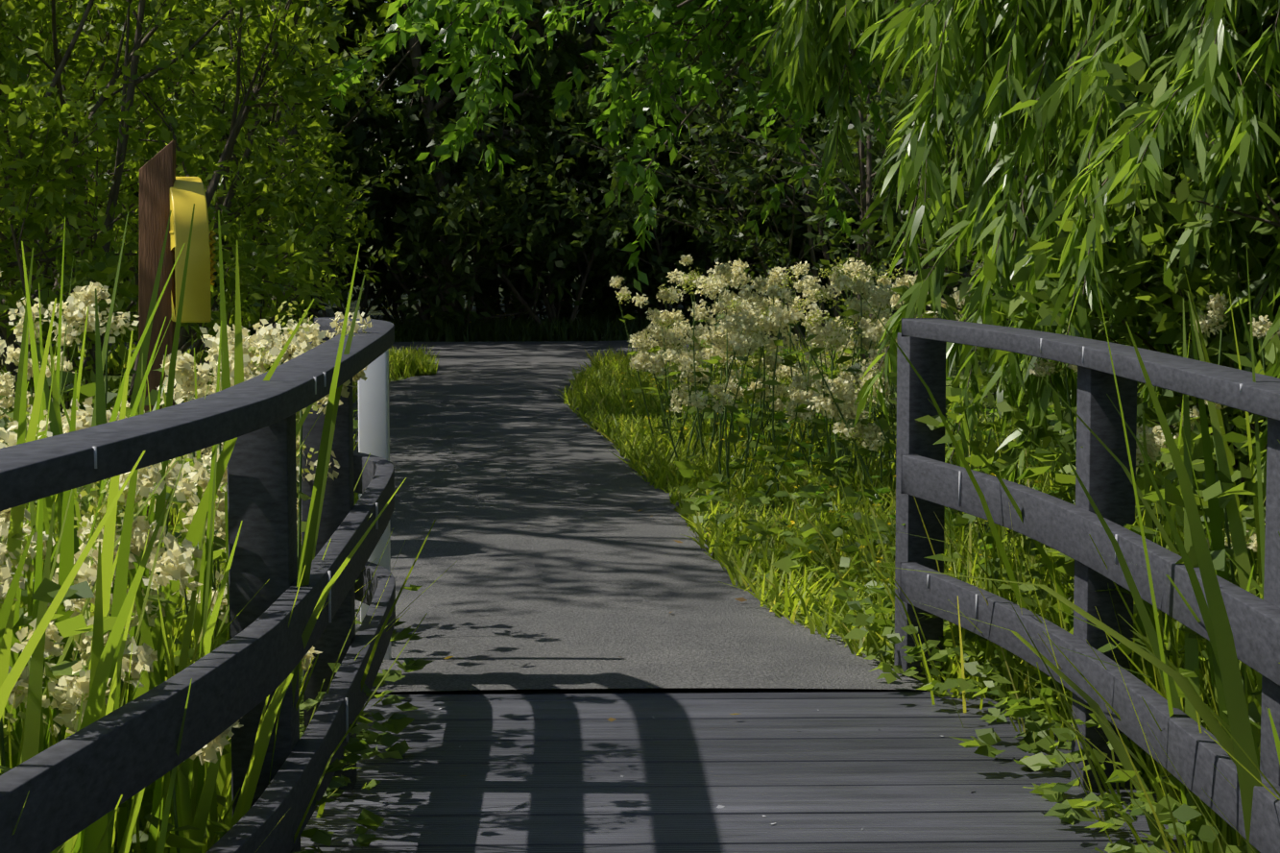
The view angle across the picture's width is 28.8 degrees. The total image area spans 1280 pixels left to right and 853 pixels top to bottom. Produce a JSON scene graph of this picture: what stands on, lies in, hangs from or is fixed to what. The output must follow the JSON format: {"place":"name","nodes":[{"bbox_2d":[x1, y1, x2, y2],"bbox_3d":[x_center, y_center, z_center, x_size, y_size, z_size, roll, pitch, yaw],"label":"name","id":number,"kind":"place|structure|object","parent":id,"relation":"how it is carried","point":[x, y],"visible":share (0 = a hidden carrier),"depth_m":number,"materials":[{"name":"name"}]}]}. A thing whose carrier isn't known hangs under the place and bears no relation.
{"place":"outdoors","nodes":[
{"label":"outdoors","id":0,"kind":"place"},
{"bbox_2d":[138,140,175,536],"bbox_3d":[-2.114,-0.191,10.890,0.190,2.109,0.080,0,5,-2],"label":"lifebuoy post","id":1,"kind":"object","parent":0,"point":[156,176],"visible":0.42,"depth_m":10.80,"materials":[{"name":"brown wood"}]},
{"bbox_2d":[169,176,216,322],"bbox_3d":[-1.999,-0.785,10.974,0.188,0.629,0.600,-2,5,-18],"label":"lifebuoy housing","id":2,"kind":"object","parent":1,"relation":"attached to","point":[186,193],"visible":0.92,"depth_m":10.71,"materials":[{"name":"yellow plastic"}]},
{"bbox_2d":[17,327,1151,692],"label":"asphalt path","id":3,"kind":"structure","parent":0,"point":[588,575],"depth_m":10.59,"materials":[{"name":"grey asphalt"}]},
{"bbox_2d":[358,348,391,659],"bbox_3d":[-0.884,0.310,8.297,0.100,1.160,0.036,1,5,6],"label":"white marker post","id":4,"kind":"object","parent":3,"relation":"on","point":[374,432],"visible":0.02,"depth_m":8.25,"materials":[{"name":"plastic"}]},
{"bbox_2d":[358,388,772,620],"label":"edge litter","id":5,"kind":"object","parent":3,"relation":"on","point":[741,599],"visible":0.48,"depth_m":9.54,"materials":[{"name":"brown plant"}]},
{"bbox_2d":[433,425,738,775],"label":"fallen leaves","id":6,"kind":"object","parent":3,"relation":"on","point":[610,718],"visible":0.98,"depth_m":7.37,"materials":[{"name":"brown plant"}]},
{"bbox_2d":[10,249,1246,730],"bbox_3d":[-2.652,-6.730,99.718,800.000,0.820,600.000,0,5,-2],"label":"ground","id":7,"kind":"structure","parent":0,"point":[379,313],"depth_m":13.19,"materials":[{"name":"green plant"}]},
{"bbox_2d":[0,10,12,369],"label":"tree","id":8,"kind":"object","parent":7,"relation":"on","point":[1,365],"depth_m":19.61,"materials":[{"name":"green plant"}]},
{"bbox_2d":[0,0,104,237],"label":"tree","id":9,"kind":"object","parent":7,"relation":"on","point":[6,230],"visible":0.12,"depth_m":15.36,"materials":[{"name":"green plant"}]},
{"bbox_2d":[0,0,104,315],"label":"tree","id":10,"kind":"object","parent":7,"relation":"on","point":[24,32],"visible":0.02,"depth_m":16.49,"materials":[{"name":"green plant"}]},
{"bbox_2d":[0,0,174,279],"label":"tree","id":11,"kind":"object","parent":7,"relation":"on","point":[12,60],"visible":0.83,"depth_m":12.37,"materials":[{"name":"green plant"}]},
{"bbox_2d":[0,0,187,385],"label":"tree","id":12,"kind":"object","parent":7,"relation":"on","point":[104,204],"visible":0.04,"depth_m":19.87,"materials":[{"name":"green plant"}]},
{"bbox_2d":[10,57,229,312],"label":"shrub","id":13,"kind":"object","parent":7,"relation":"on","point":[85,229],"depth_m":28.98,"materials":[{"name":"green plant"}]},
{"bbox_2d":[0,0,243,410],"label":"sallow","id":14,"kind":"object","parent":7,"relation":"on","point":[149,150],"visible":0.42,"depth_m":13.96,"materials":[{"name":"green plant"}]},
{"bbox_2d":[6,119,237,338],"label":"shrub","id":15,"kind":"object","parent":7,"relation":"on","point":[48,283],"depth_m":28.52,"materials":[{"name":"green plant"}]},
{"bbox_2d":[9,0,269,266],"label":"tree","id":16,"kind":"object","parent":7,"relation":"on","point":[87,100],"depth_m":28.15,"materials":[{"name":"green plant"}]},
{"bbox_2d":[0,0,345,394],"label":"sallow","id":17,"kind":"object","parent":7,"relation":"on","point":[231,202],"visible":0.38,"depth_m":16.71,"materials":[{"name":"green plant"}]},
{"bbox_2d":[2,0,353,400],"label":"sallow","id":18,"kind":"object","parent":7,"relation":"on","point":[277,111],"visible":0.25,"depth_m":18.53,"materials":[{"name":"green plant"}]},
{"bbox_2d":[0,367,358,837],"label":"undergrowth","id":19,"kind":"object","parent":7,"relation":"on","point":[47,590],"visible":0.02,"depth_m":4.55,"materials":[{"name":"green plant"}]},
{"bbox_2d":[0,299,364,852],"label":"meadowsweet stems","id":20,"kind":"object","parent":7,"relation":"on","point":[174,558],"visible":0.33,"depth_m":4.94,"materials":[{"name":"beige plant"}]},
{"bbox_2d":[0,203,365,852],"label":"reeds","id":21,"kind":"object","parent":7,"relation":"on","point":[194,532],"visible":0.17,"depth_m":5.25,"materials":[{"name":"green plant"}]},
{"bbox_2d":[5,0,362,368],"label":"sallow","id":22,"kind":"object","parent":7,"relation":"on","point":[345,165],"visible":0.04,"depth_m":22.63,"materials":[{"name":"green plant"}]},
{"bbox_2d":[0,270,372,852],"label":"meadowsweet stems","id":23,"kind":"object","parent":7,"relation":"on","point":[67,701],"visible":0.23,"depth_m":5.83,"materials":[{"name":"beige plant"}]},
{"bbox_2d":[0,0,379,375],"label":"sallow","id":24,"kind":"object","parent":7,"relation":"on","point":[48,191],"visible":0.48,"depth_m":12.68,"materials":[{"name":"green plant"}]},
{"bbox_2d":[0,0,391,443],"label":"sallow","id":25,"kind":"object","parent":7,"relation":"on","point":[293,84],"visible":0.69,"depth_m":12.59,"materials":[{"name":"green plant"}]},
{"bbox_2d":[0,315,395,852],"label":"fence","id":26,"kind":"object","parent":7,"relation":"on","point":[76,783],"visible":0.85,"depth_m":4.86,"materials":[{"name":"wood"}]},
{"bbox_2d":[0,0,397,386],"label":"sallow","id":27,"kind":"object","parent":7,"relation":"on","point":[35,68],"visible":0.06,"depth_m":18.48,"materials":[{"name":"green plant"}]},
{"bbox_2d":[0,288,406,852],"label":"reeds","id":28,"kind":"object","parent":7,"relation":"on","point":[35,736],"visible":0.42,"depth_m":4.49,"materials":[{"name":"green plant"}]},
{"bbox_2d":[31,0,392,135],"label":"tree","id":29,"kind":"object","parent":7,"relation":"on","point":[379,123],"visible":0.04,"depth_m":30.06,"materials":[{"name":"green plant"}]},
{"bbox_2d":[30,0,394,295],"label":"shade tree","id":30,"kind":"object","parent":7,"relation":"on","point":[354,19],"depth_m":30.36,"materials":[{"name":"green plant"}]},
{"bbox_2d":[20,0,419,365],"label":"sallow","id":31,"kind":"object","parent":7,"relation":"on","point":[333,218],"visible":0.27,"depth_m":20.91,"materials":[{"name":"green plant"}]},
{"bbox_2d":[111,116,336,318],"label":"shrub","id":32,"kind":"object","parent":7,"relation":"on","point":[215,283],"depth_m":29.54,"materials":[{"name":"green plant"}]},
{"bbox_2d":[0,395,452,852],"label":"tall grass","id":33,"kind":"structure","parent":7,"relation":"on","point":[176,629],"depth_m":5.17,"materials":[{"name":"green plant"}]},
{"bbox_2d":[24,340,439,679],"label":"verge grass","id":34,"kind":"structure","parent":7,"relation":"on","point":[393,374],"depth_m":20.37,"materials":[{"name":"green plant"}]},
{"bbox_2d":[67,0,414,62],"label":"tree","id":35,"kind":"object","parent":7,"relation":"on","point":[339,37],"depth_m":31.32,"materials":[{"name":"green plant"}]},
{"bbox_2d":[70,0,439,318],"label":"shade tree","id":36,"kind":"object","parent":7,"relation":"on","point":[299,297],"visible":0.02,"depth_m":30.75,"materials":[{"name":"green plant"}]},
{"bbox_2d":[114,57,434,326],"bbox_3d":[-4.156,-2.736,29.741,4.098,3.938,3.847,0,5,-2],"label":"shrub","id":37,"kind":"object","parent":7,"relation":"on","point":[396,201],"visible":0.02,"depth_m":29.75,"materials":[{"name":"green plant"}]},
{"bbox_2d":[268,5,297,329],"bbox_3d":[-3.794,-5.661,24.997,6.472,9.997,5.515,-4,6,-38],"label":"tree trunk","id":38,"kind":"object","parent":7,"relation":"on","point":[291,132],"visible":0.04,"depth_m":25.43,"materials":[{"name":"green plant"}]},
{"bbox_2d":[217,153,376,316],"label":"shrub","id":39,"kind":"object","parent":7,"relation":"on","point":[316,307],"depth_m":30.93,"materials":[{"name":"green plant"}]},
{"bbox_2d":[57,0,579,178],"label":"tree","id":40,"kind":"object","parent":7,"relation":"on","point":[359,131],"visible":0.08,"depth_m":29.79,"materials":[{"name":"green plant"}]},
{"bbox_2d":[153,0,501,323],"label":"shade tree","id":41,"kind":"object","parent":7,"relation":"on","point":[403,76],"visible":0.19,"depth_m":29.35,"materials":[{"name":"green plant"}]},
{"bbox_2d":[217,84,458,317],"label":"shrub","id":42,"kind":"object","parent":7,"relation":"on","point":[376,301],"visible":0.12,"depth_m":29.44,"materials":[{"name":"green plant"}]},
{"bbox_2d":[272,70,546,323],"bbox_3d":[-3.183,-2.809,30.832,3.354,3.305,4.339,-4,6,-39],"label":"shrub","id":43,"kind":"object","parent":7,"relation":"on","point":[491,286],"visible":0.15,"depth_m":30.51,"materials":[{"name":"green plant"}]},
{"bbox_2d":[367,73,456,230],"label":"tree","id":44,"kind":"object","parent":7,"relation":"on","point":[382,93],"depth_m":43.15,"materials":[{"name":"green plant"}]},
{"bbox_2d":[258,32,583,336],"bbox_3d":[-2.665,-2.727,29.299,4.590,3.830,4.260,2,5,22],"label":"shrub","id":45,"kind":"object","parent":7,"relation":"on","point":[471,175],"visible":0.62,"depth_m":28.49,"materials":[{"name":"green plant"}]},
{"bbox_2d":[7,310,851,341],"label":"verge grass","id":46,"kind":"structure","parent":7,"relation":"on","point":[580,329],"depth_m":28.81,"materials":[{"name":"green plant"}]},
{"bbox_2d":[208,0,679,318],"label":"tree","id":47,"kind":"object","parent":7,"relation":"on","point":[386,127],"depth_m":33.23,"materials":[{"name":"green plant"}]},
{"bbox_2d":[331,3,734,303],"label":"tree","id":48,"kind":"object","parent":7,"relation":"on","point":[580,32],"depth_m":40.47,"materials":[{"name":"green plant"}]},
{"bbox_2d":[416,70,667,323],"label":"shrub","id":49,"kind":"object","parent":7,"relation":"on","point":[522,286],"visible":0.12,"depth_m":29.62,"materials":[{"name":"green plant"}]},
{"bbox_2d":[395,52,700,341],"bbox_3d":[-1.056,-2.534,29.635,3.631,3.922,3.087,0,5,-2],"label":"shrub","id":50,"kind":"object","parent":7,"relation":"on","point":[557,278],"visible":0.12,"depth_m":29.07,"materials":[{"name":"green plant"}]},
{"bbox_2d":[404,0,708,327],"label":"tree","id":51,"kind":"object","parent":7,"relation":"on","point":[446,97],"visible":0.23,"depth_m":29.24,"materials":[{"name":"green plant"}]},
{"bbox_2d":[460,120,700,321],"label":"shrub","id":52,"kind":"object","parent":7,"relation":"on","point":[582,312],"visible":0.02,"depth_m":31.31,"materials":[{"name":"green plant"}]},
{"bbox_2d":[335,0,839,321],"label":"tree","id":53,"kind":"object","parent":7,"relation":"on","point":[373,16],"visible":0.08,"depth_m":29.98,"materials":[{"name":"green plant"}]},
{"bbox_2d":[505,0,755,145],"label":"tree","id":54,"kind":"object","parent":7,"relation":"on","point":[725,94],"depth_m":43.86,"materials":[{"name":"green plant"}]},
{"bbox_2d":[383,0,917,312],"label":"tree","id":55,"kind":"object","parent":7,"relation":"on","point":[390,100],"depth_m":36.82,"materials":[{"name":"green plant"}]},
{"bbox_2d":[392,3,909,145],"bbox_3d":[0.728,-7.224,34.075,11.110,11.540,7.945,5,7,43],"label":"tree","id":56,"kind":"object","parent":7,"relation":"on","point":[460,108],"depth_m":37.07,"materials":[{"name":"green plant"}]},
{"bbox_2d":[461,0,856,308],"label":"tree","id":57,"kind":"object","parent":7,"relation":"on","point":[777,125],"visible":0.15,"depth_m":29.85,"materials":[{"name":"green plant"}]},
{"bbox_2d":[458,0,881,321],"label":"tree","id":58,"kind":"object","parent":7,"relation":"on","point":[553,61],"visible":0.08,"depth_m":28.50,"materials":[{"name":"green plant"}]},
{"bbox_2d":[297,291,1042,579],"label":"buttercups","id":59,"kind":"object","parent":7,"relation":"on","point":[830,511],"visible":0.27,"depth_m":12.16,"materials":[{"name":"yellow plant"}]},
{"bbox_2d":[543,35,821,322],"bbox_3d":[0.049,-2.960,30.536,4.100,3.660,3.650,-3,6,-30],"label":"shrub","id":60,"kind":"object","parent":7,"relation":"on","point":[659,270],"visible":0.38,"depth_m":29.75,"materials":[{"name":"green plant"}]},
{"bbox_2d":[617,5,757,168],"bbox_3d":[4.510,-8.400,36.923,8.566,13.384,8.844,-3,6,-31],"label":"tree","id":61,"kind":"object","parent":7,"relation":"on","point":[730,92],"depth_m":38.02,"materials":[{"name":"green plant"}]},
{"bbox_2d":[493,0,930,359],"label":"tree","id":62,"kind":"object","parent":7,"relation":"on","point":[735,237],"visible":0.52,"depth_m":23.53,"materials":[{"name":"green plant"}]},
{"bbox_2d":[322,0,1103,335],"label":"tree","id":63,"kind":"object","parent":7,"relation":"on","point":[655,25],"visible":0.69,"depth_m":12.80,"materials":[{"name":"green plant"}]},
{"bbox_2d":[577,112,852,322],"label":"shrub","id":64,"kind":"object","parent":7,"relation":"on","point":[787,218],"visible":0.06,"depth_m":30.55,"materials":[{"name":"green plant"}]},
{"bbox_2d":[300,688,1185,852],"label":"bridge deck","id":65,"kind":"structure","parent":7,"relation":"on","point":[836,772],"depth_m":6.61,"materials":[{"name":"wood"}]},
{"bbox_2d":[208,583,435,852],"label":"ground cover plant","id":66,"kind":"object","parent":65,"relation":"on","point":[395,723],"visible":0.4,"depth_m":6.22,"materials":[{"name":"green plant"}]},
{"bbox_2d":[404,688,942,830],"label":"deck specks","id":67,"kind":"object","parent":65,"relation":"on","point":[719,806],"visible":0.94,"depth_m":6.30,"materials":[{"name":"grey"}]},
{"bbox_2d":[829,579,1221,852],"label":"ground cover plant","id":68,"kind":"object","parent":65,"relation":"on","point":[1070,810],"visible":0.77,"depth_m":6.66,"materials":[{"name":"green plant"}]},
{"bbox_2d":[893,317,1279,852],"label":"fence","id":69,"kind":"object","parent":65,"relation":"on","point":[929,480],"visible":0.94,"depth_m":6.43,"materials":[{"name":"wood"}]},
{"bbox_2d":[575,61,951,321],"bbox_3d":[1.303,-2.909,30.485,4.195,3.802,4.348,-3,6,-28],"label":"shrub","id":70,"kind":"object","parent":7,"relation":"on","point":[684,234],"visible":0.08,"depth_m":30.50,"materials":[{"name":"green plant"}]},
{"bbox_2d":[696,102,879,316],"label":"shrub","id":71,"kind":"object","parent":7,"relation":"on","point":[852,229],"visible":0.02,"depth_m":31.85,"materials":[{"name":"green plant"}]},
{"bbox_2d":[609,254,1014,520],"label":"meadowsweet stems","id":72,"kind":"object","parent":7,"relation":"on","point":[809,394],"visible":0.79,"depth_m":13.67,"materials":[{"name":"beige plant"}]},
{"bbox_2d":[720,93,983,330],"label":"shrub","id":73,"kind":"object","parent":7,"relation":"on","point":[796,244],"visible":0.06,"depth_m":30.76,"materials":[{"name":"green plant"}]},
{"bbox_2d":[677,18,1031,363],"bbox_3d":[2.060,-3.035,19.479,3.120,5.716,4.684,-2,5,-25],"label":"shrub","id":74,"kind":"object","parent":7,"relation":"on","point":[864,200],"visible":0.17,"depth_m":19.23,"materials":[{"name":"green plant"}]},
{"bbox_2d":[674,453,1074,663],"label":"verge weeds","id":75,"kind":"object","parent":7,"relation":"on","point":[786,564],"visible":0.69,"depth_m":10.47,"materials":[{"name":"green plant"}]},
{"bbox_2d":[796,148,979,317],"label":"shrub","id":76,"kind":"object","parent":7,"relation":"on","point":[856,233],"visible":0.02,"depth_m":33.17,"materials":[{"name":"green plant"}]},
{"bbox_2d":[787,35,1030,206],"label":"shrub","id":77,"kind":"object","parent":7,"relation":"on","point":[839,157],"depth_m":20.98,"materials":[{"name":"green plant"}]},
{"bbox_2d":[664,339,1162,583],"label":"verge herbs","id":78,"kind":"object","parent":7,"relation":"on","point":[797,454],"visible":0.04,"depth_m":13.51,"materials":[{"name":"green plant"}]},
{"bbox_2d":[851,140,981,315],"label":"shrub","id":79,"kind":"object","parent":7,"relation":"on","point":[924,241],"depth_m":31.98,"materials":[{"name":"green plant"}]},
{"bbox_2d":[849,26,1014,313],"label":"shrub","id":80,"kind":"object","parent":7,"relation":"on","point":[963,270],"visible":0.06,"depth_m":30.22,"materials":[{"name":"green plant"}]},
{"bbox_2d":[850,11,1060,399],"bbox_3d":[3.022,-2.272,16.305,4.590,4.938,4.103,-3,6,-33],"label":"shrub","id":81,"kind":"object","parent":7,"relation":"on","point":[857,238],"depth_m":16.01,"materials":[{"name":"green plant"}]},
{"bbox_2d":[747,0,1279,689],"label":"willow","id":82,"kind":"object","parent":7,"relation":"on","point":[997,65],"visible":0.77,"depth_m":7.88,"materials":[{"name":"green plant"}]},
{"bbox_2d":[768,424,1279,852],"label":"tall grass","id":83,"kind":"structure","parent":7,"relation":"on","point":[1225,833],"depth_m":7.01,"materials":[{"name":"green plant"}]},
{"bbox_2d":[859,247,1279,852],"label":"reeds","id":84,"kind":"object","parent":7,"relation":"on","point":[1238,724],"visible":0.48,"depth_m":5.61,"materials":[{"name":"green plant"}]},
{"bbox_2d":[887,371,1279,852],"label":"undergrowth","id":85,"kind":"object","parent":7,"relation":"on","point":[1171,494],"visible":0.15,"depth_m":7.11,"materials":[{"name":"green plant"}]},
{"bbox_2d":[891,50,1279,562],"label":"bank shrub","id":86,"kind":"object","parent":7,"relation":"on","point":[947,313],"visible":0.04,"depth_m":10.39,"materials":[{"name":"green plant"}]},
{"bbox_2d":[979,135,1279,648],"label":"bank shrub","id":87,"kind":"object","parent":7,"relation":"on","point":[1162,310],"visible":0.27,"depth_m":7.68,"materials":[{"name":"green plant"}]},
{"bbox_2d":[1029,291,1279,780],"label":"meadowsweet stems","id":88,"kind":"object","parent":7,"relation":"on","point":[1260,328],"visible":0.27,"depth_m":6.96,"materials":[{"name":"green plant"}]},
{"bbox_2d":[1083,0,1279,582],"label":"bank shrub","id":89,"kind":"object","parent":7,"relation":"on","point":[1119,90],"visible":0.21,"depth_m":6.91,"materials":[{"name":"green plant"}]},
{"bbox_2d":[321,0,990,192],"label":"sky","id":90,"kind":"structure","parent":0,"point":[719,0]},
{"bbox_2d":[552,332,1212,698],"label":"verge grass","id":91,"kind":"structure","parent":0,"point":[598,384],"depth_m":12.50,"materials":[{"name":"green plant"}]},
{"label":"junction island ground","id":92,"kind":"structure","parent":0,"visible":0},
{"bbox_2d":[16,345,439,376],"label":"grass","id":93,"kind":"structure","parent":92,"relation":"on","point":[427,367],"depth_m":22.94,"materials":[{"name":"green plant"}]}
]}

